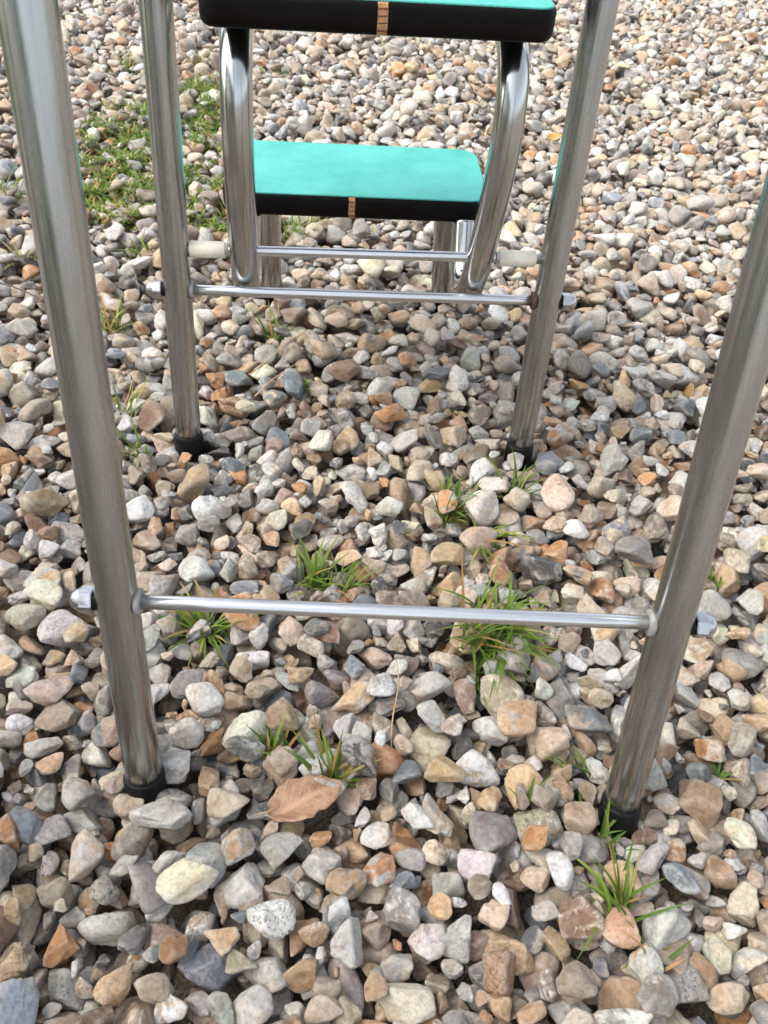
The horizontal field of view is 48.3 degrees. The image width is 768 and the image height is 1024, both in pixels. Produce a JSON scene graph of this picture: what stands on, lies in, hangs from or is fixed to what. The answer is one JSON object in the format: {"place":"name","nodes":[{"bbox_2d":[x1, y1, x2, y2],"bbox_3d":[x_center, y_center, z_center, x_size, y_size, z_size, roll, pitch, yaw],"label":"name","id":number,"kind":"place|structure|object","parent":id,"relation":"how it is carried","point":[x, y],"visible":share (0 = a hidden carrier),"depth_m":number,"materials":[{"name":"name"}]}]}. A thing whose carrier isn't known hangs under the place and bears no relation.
{"place":"outdoors","nodes":[
{"label":"outdoors","id":0,"kind":"place"},
{"bbox_2d":[0,0,767,1023],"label":"gravel","id":1,"kind":"structure","parent":0,"point":[534,846],"depth_m":0.92,"materials":[{"name":"grey gravel"}]},
{"bbox_2d":[0,163,25,204],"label":"grass tuft","id":2,"kind":"object","parent":1,"relation":"on","point":[17,195],"visible":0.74,"depth_m":1.45,"materials":[{"name":"green plant"}]},
{"bbox_2d":[0,241,37,277],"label":"grass tuft","id":3,"kind":"object","parent":1,"relation":"on","point":[9,263],"visible":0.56,"depth_m":1.31,"materials":[{"name":"green plant"}]},
{"bbox_2d":[0,806,42,845],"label":"pebble","id":4,"kind":"object","parent":1,"relation":"on","point":[29,823],"visible":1,"depth_m":0.68,"materials":[{"name":"grey stone"}]},
{"bbox_2d":[0,282,43,301],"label":"twig","id":5,"kind":"object","parent":1,"relation":"on","point":[20,289],"visible":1,"depth_m":1.22,"materials":[{"name":"brown wood"}]},
{"bbox_2d":[34,699,82,731],"bbox_3d":[-0.289,0.182,0.759,0.032,0.023,0.036,21,46,15],"label":"pebble","id":6,"kind":"object","parent":1,"relation":"on","point":[60,714],"visible":1,"depth_m":0.75,"materials":[{"name":"beige stone"}]},
{"bbox_2d":[42,923,79,968],"bbox_3d":[-0.238,0.319,0.623,0.026,0.023,0.025,-32,55,-33],"label":"pebble","id":7,"kind":"object","parent":1,"relation":"on","point":[63,947],"visible":1,"depth_m":0.62,"materials":[{"name":"brown stone"}]},
{"bbox_2d":[91,51,142,77],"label":"grass tuft","id":8,"kind":"object","parent":1,"relation":"on","point":[129,63],"visible":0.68,"depth_m":1.98,"materials":[{"name":"green plant"}]},
{"bbox_2d":[104,842,144,863],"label":"pebble","id":9,"kind":"object","parent":1,"relation":"on","point":[107,849],"visible":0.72,"depth_m":0.67,"materials":[{"name":"brown stone"}]},
{"bbox_2d":[99,291,150,341],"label":"grass tuft","id":10,"kind":"object","parent":1,"relation":"on","point":[112,324],"visible":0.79,"depth_m":1.21,"materials":[{"name":"plant"}]},
{"bbox_2d":[115,370,134,421],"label":"dry stem","id":11,"kind":"object","parent":1,"relation":"on","point":[126,399],"visible":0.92,"depth_m":1.05,"materials":[{"name":"plant"}]},
{"bbox_2d":[115,226,147,275],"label":"grass tuft","id":12,"kind":"object","parent":1,"relation":"on","point":[136,251],"visible":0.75,"depth_m":1.35,"materials":[{"name":"green plant"}]},
{"bbox_2d":[116,416,152,482],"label":"grass tuft","id":13,"kind":"object","parent":1,"relation":"on","point":[135,446],"visible":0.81,"depth_m":1.02,"materials":[{"name":"green plant"}]},
{"bbox_2d":[112,374,157,422],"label":"grass tuft","id":14,"kind":"object","parent":1,"relation":"on","point":[116,400],"visible":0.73,"depth_m":1.07,"materials":[{"name":"green plant"}]},
{"bbox_2d":[75,71,227,238],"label":"grass","id":15,"kind":"structure","parent":1,"relation":"on","point":[105,174],"depth_m":1.60,"materials":[{"name":"green plant"}]},
{"bbox_2d":[145,904,173,921],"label":"pebble","id":16,"kind":"object","parent":1,"relation":"on","point":[160,914],"visible":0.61,"depth_m":0.65,"materials":[{"name":"grey stone"}]},
{"bbox_2d":[182,46,211,65],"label":"grass tuft","id":17,"kind":"object","parent":1,"relation":"on","point":[198,56],"visible":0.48,"depth_m":2.06,"materials":[{"name":"green plant"}]},
{"bbox_2d":[151,579,255,668],"bbox_3d":[-0.182,0.104,0.828,0.118,0.056,0.102,32,49,25],"label":"grass tuft","id":18,"kind":"object","parent":1,"relation":"on","point":[189,618],"visible":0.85,"depth_m":0.83,"materials":[{"name":"green plant"}]},
{"bbox_2d":[211,386,227,400],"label":"pebble","id":19,"kind":"object","parent":1,"relation":"on","point":[219,393],"visible":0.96,"depth_m":1.11,"materials":[{"name":"orange stone"}]},
{"bbox_2d":[219,457,245,474],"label":"pebble","id":20,"kind":"object","parent":1,"relation":"on","point":[232,464],"visible":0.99,"depth_m":1.01,"materials":[{"name":"grey stone"}]},
{"bbox_2d":[223,862,264,908],"bbox_3d":[-0.109,0.291,0.667,0.033,0.025,0.036,0,44,-6],"label":"pebble","id":21,"kind":"object","parent":1,"relation":"on","point":[244,883],"visible":1,"depth_m":0.66,"materials":[{"name":"white stone"}]},
{"bbox_2d":[232,711,305,780],"bbox_3d":[-0.099,0.199,0.747,0.045,0.047,0.067,25,47,19],"label":"grass tuft","id":22,"kind":"object","parent":1,"relation":"on","point":[270,742],"visible":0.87,"depth_m":0.75,"materials":[{"name":"green plant"}]},
{"bbox_2d":[249,298,298,344],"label":"grass tuft","id":23,"kind":"object","parent":1,"relation":"on","point":[276,336],"visible":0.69,"depth_m":1.23,"materials":[{"name":"green plant"}]},
{"bbox_2d":[253,62,300,85],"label":"grass tuft","id":24,"kind":"object","parent":1,"relation":"on","point":[276,70],"visible":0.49,"depth_m":2.01,"materials":[{"name":"green plant"}]},
{"bbox_2d":[254,360,301,396],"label":"dry stem","id":25,"kind":"object","parent":1,"relation":"on","point":[273,379],"visible":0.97,"depth_m":1.12,"materials":[{"name":"plant"}]},
{"bbox_2d":[248,329,309,375],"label":"dry stem","id":26,"kind":"object","parent":1,"relation":"on","point":[249,374],"visible":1,"depth_m":1.15,"materials":[{"name":"plant"}]},
{"bbox_2d":[257,774,341,822],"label":"fallen leaf","id":27,"kind":"object","parent":1,"relation":"on","point":[299,799],"visible":1,"depth_m":0.70,"materials":[{"name":"brown plant"}]},
{"bbox_2d":[283,958,318,992],"bbox_3d":[-0.059,0.338,0.622,0.030,0.017,0.019,-22,50,-27],"label":"pebble","id":28,"kind":"object","parent":1,"relation":"on","point":[300,976],"visible":1,"depth_m":0.62,"materials":[{"name":"beige stone"}]},
{"bbox_2d":[281,215,327,247],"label":"grass tuft","id":29,"kind":"object","parent":1,"relation":"on","point":[294,226],"visible":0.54,"depth_m":1.43,"materials":[{"name":"green plant"}]},
{"bbox_2d":[303,378,320,396],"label":"grass tuft","id":30,"kind":"object","parent":1,"relation":"on","point":[306,384],"visible":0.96,"depth_m":1.13,"materials":[{"name":"green plant"}]},
{"bbox_2d":[287,529,361,597],"bbox_3d":[-0.058,0.058,0.894,0.085,0.082,0.093,0,44,-6],"label":"grass tuft","id":31,"kind":"object","parent":1,"relation":"on","point":[314,571],"visible":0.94,"depth_m":0.89,"materials":[{"name":"green plant"}]},
{"bbox_2d":[283,710,383,786],"bbox_3d":[-0.043,0.206,0.734,0.086,0.068,0.057,0,44,-6],"label":"grass tuft","id":32,"kind":"object","parent":1,"relation":"on","point":[333,768],"visible":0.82,"depth_m":0.73,"materials":[{"name":"green plant"}]},
{"bbox_2d":[322,903,353,935],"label":"pebble","id":33,"kind":"object","parent":1,"relation":"on","point":[334,926],"visible":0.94,"depth_m":0.65,"materials":[{"name":"grey stone"}]},
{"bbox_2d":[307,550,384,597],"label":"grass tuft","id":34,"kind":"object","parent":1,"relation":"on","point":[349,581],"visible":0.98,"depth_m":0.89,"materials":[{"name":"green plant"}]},
{"bbox_2d":[350,563,368,584],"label":"pebble","id":35,"kind":"object","parent":1,"relation":"on","point":[363,574],"visible":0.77,"depth_m":0.90,"materials":[{"name":"brown stone"}]},
{"bbox_2d":[0,0,767,838],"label":"folding steps","id":36,"kind":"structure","parent":1,"relation":"on","point":[458,198],"depth_m":0.71,"materials":[{"name":"silver metal"}]},
{"bbox_2d":[368,698,405,716],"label":"pebble","id":37,"kind":"object","parent":1,"relation":"on","point":[373,704],"visible":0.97,"depth_m":0.79,"materials":[{"name":"grey stone"}]},
{"bbox_2d":[391,659,398,746],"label":"dry stem","id":38,"kind":"object","parent":1,"relation":"on","point":[394,705],"visible":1,"depth_m":0.77,"materials":[{"name":"plant"}]},
{"bbox_2d":[422,793,453,836],"bbox_3d":[0.041,0.258,0.718,0.024,0.020,0.039,-30,54,-32],"label":"pebble","id":39,"kind":"object","parent":1,"relation":"on","point":[443,823],"visible":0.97,"depth_m":0.71,"materials":[{"name":"beige stone"}]},
{"bbox_2d":[413,469,495,531],"bbox_3d":[0.088,-0.012,0.984,0.095,0.102,0.107,-27,53,-30],"label":"grass tuft","id":40,"kind":"object","parent":1,"relation":"on","point":[445,517],"visible":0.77,"depth_m":0.98,"materials":[{"name":"green plant"}]},
{"bbox_2d":[438,914,471,963],"bbox_3d":[0.054,0.323,0.653,0.030,0.017,0.033,15,44,9],"label":"pebble","id":41,"kind":"object","parent":1,"relation":"on","point":[455,939],"visible":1,"depth_m":0.64,"materials":[{"name":"grey stone"}]},
{"bbox_2d":[484,125,492,135],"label":"pebble","id":42,"kind":"object","parent":1,"relation":"on","point":[489,131],"visible":0.27,"depth_m":1.81,"materials":[{"name":"beige stone"}]},
{"bbox_2d":[430,555,564,708],"bbox_3d":[0.106,0.119,0.848,0.156,0.136,0.163,-21,50,-25],"label":"grass tuft","id":43,"kind":"object","parent":1,"relation":"on","point":[508,630],"visible":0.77,"depth_m":0.83,"materials":[{"name":"green plant"}]},
{"bbox_2d":[456,517,540,589],"bbox_3d":[0.119,0.039,0.938,0.091,0.033,0.109,25,47,19],"label":"grass tuft","id":44,"kind":"object","parent":1,"relation":"on","point":[507,533],"visible":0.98,"depth_m":0.94,"materials":[{"name":"green plant"}]},
{"bbox_2d":[490,504,518,524],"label":"pebble","id":45,"kind":"object","parent":1,"relation":"on","point":[504,517],"visible":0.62,"depth_m":0.98,"materials":[{"name":"beige stone"}]},
{"bbox_2d":[488,930,534,975],"bbox_3d":[0.097,0.333,0.645,0.041,0.023,0.025,21,45,15],"label":"pebble","id":46,"kind":"object","parent":1,"relation":"on","point":[524,964],"visible":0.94,"depth_m":0.64,"materials":[{"name":"beige stone"}]},
{"bbox_2d":[477,447,563,496],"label":"grass tuft","id":47,"kind":"object","parent":1,"relation":"on","point":[516,479],"visible":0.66,"depth_m":1.01,"materials":[{"name":"green plant"}]},
{"bbox_2d":[507,773,552,810],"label":"grass tuft","id":48,"kind":"object","parent":1,"relation":"on","point":[529,793],"visible":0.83,"depth_m":0.73,"materials":[{"name":"green plant"}]},
{"bbox_2d":[545,133,561,140],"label":"pebble","id":49,"kind":"object","parent":1,"relation":"on","point":[553,136],"visible":0.95,"depth_m":1.83,"materials":[{"name":"orange stone"}]},
{"bbox_2d":[552,749,569,763],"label":"pebble","id":50,"kind":"object","parent":1,"relation":"on","point":[564,754],"visible":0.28,"depth_m":0.77,"materials":[{"name":"beige stone"}]},
{"bbox_2d":[541,744,590,801],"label":"grass tuft","id":51,"kind":"object","parent":1,"relation":"on","point":[581,759],"visible":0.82,"depth_m":0.75,"materials":[{"name":"green plant"}]},
{"bbox_2d":[592,898,608,918],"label":"pebble","id":52,"kind":"object","parent":1,"relation":"on","point":[598,905],"visible":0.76,"depth_m":0.67,"materials":[{"name":"beige stone"}]},
{"bbox_2d":[607,717,623,743],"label":"pebble","id":53,"kind":"object","parent":1,"relation":"on","point":[614,734],"visible":0.28,"depth_m":0.79,"materials":[{"name":"white stone"}]},
{"bbox_2d":[596,800,638,850],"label":"grass tuft","id":54,"kind":"object","parent":1,"relation":"on","point":[606,825],"visible":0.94,"depth_m":0.71,"materials":[{"name":"green plant"}]},
{"bbox_2d":[610,54,630,67],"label":"fallen leaf","id":55,"kind":"object","parent":1,"relation":"on","point":[615,61],"visible":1,"depth_m":2.23,"materials":[{"name":"beige plant"}]},
{"bbox_2d":[576,830,693,958],"bbox_3d":[0.174,0.290,0.667,0.092,0.050,0.078,-11,46,-17],"label":"grass tuft","id":56,"kind":"object","parent":1,"relation":"on","point":[617,899],"visible":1,"depth_m":0.67,"materials":[{"name":"green plant"}]},
{"bbox_2d":[632,366,656,380],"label":"pebble","id":57,"kind":"object","parent":1,"relation":"on","point":[649,368],"visible":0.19,"depth_m":1.23,"materials":[{"name":"beige stone"}]},
{"bbox_2d":[619,919,694,976],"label":"grass tuft","id":58,"kind":"object","parent":1,"relation":"on","point":[672,956],"visible":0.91,"depth_m":0.64,"materials":[{"name":"green plant"}]},
{"bbox_2d":[658,938,693,973],"bbox_3d":[0.220,0.336,0.655,0.032,0.022,0.036,35,50,27],"label":"pebble","id":59,"kind":"object","parent":1,"relation":"on","point":[686,952],"visible":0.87,"depth_m":0.64,"materials":[{"name":"beige stone"}]},
{"bbox_2d":[687,818,710,843],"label":"pebble","id":60,"kind":"object","parent":1,"relation":"on","point":[699,831],"visible":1,"depth_m":0.72,"materials":[{"name":"beige stone"}]},
{"bbox_2d":[708,713,735,746],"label":"pebble","id":61,"kind":"object","parent":1,"relation":"on","point":[721,725],"visible":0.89,"depth_m":0.80,"materials":[{"name":"beige stone"}]},
{"bbox_2d":[704,568,743,591],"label":"grass tuft","id":62,"kind":"object","parent":1,"relation":"on","point":[715,581],"visible":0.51,"depth_m":0.93,"materials":[{"name":"green plant"}]},
{"bbox_2d":[710,761,743,780],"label":"grass tuft","id":63,"kind":"object","parent":1,"relation":"on","point":[722,775],"visible":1,"depth_m":0.77,"materials":[{"name":"green plant"}]},
{"bbox_2d":[716,657,747,682],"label":"pebble","id":64,"kind":"object","parent":1,"relation":"on","point":[731,670],"visible":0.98,"depth_m":0.85,"materials":[{"name":"beige stone"}]},
{"bbox_2d":[757,535,767,552],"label":"pebble","id":65,"kind":"object","parent":1,"relation":"on","point":[764,548],"visible":1,"depth_m":0.96,"materials":[{"name":"beige stone"}]}
]}

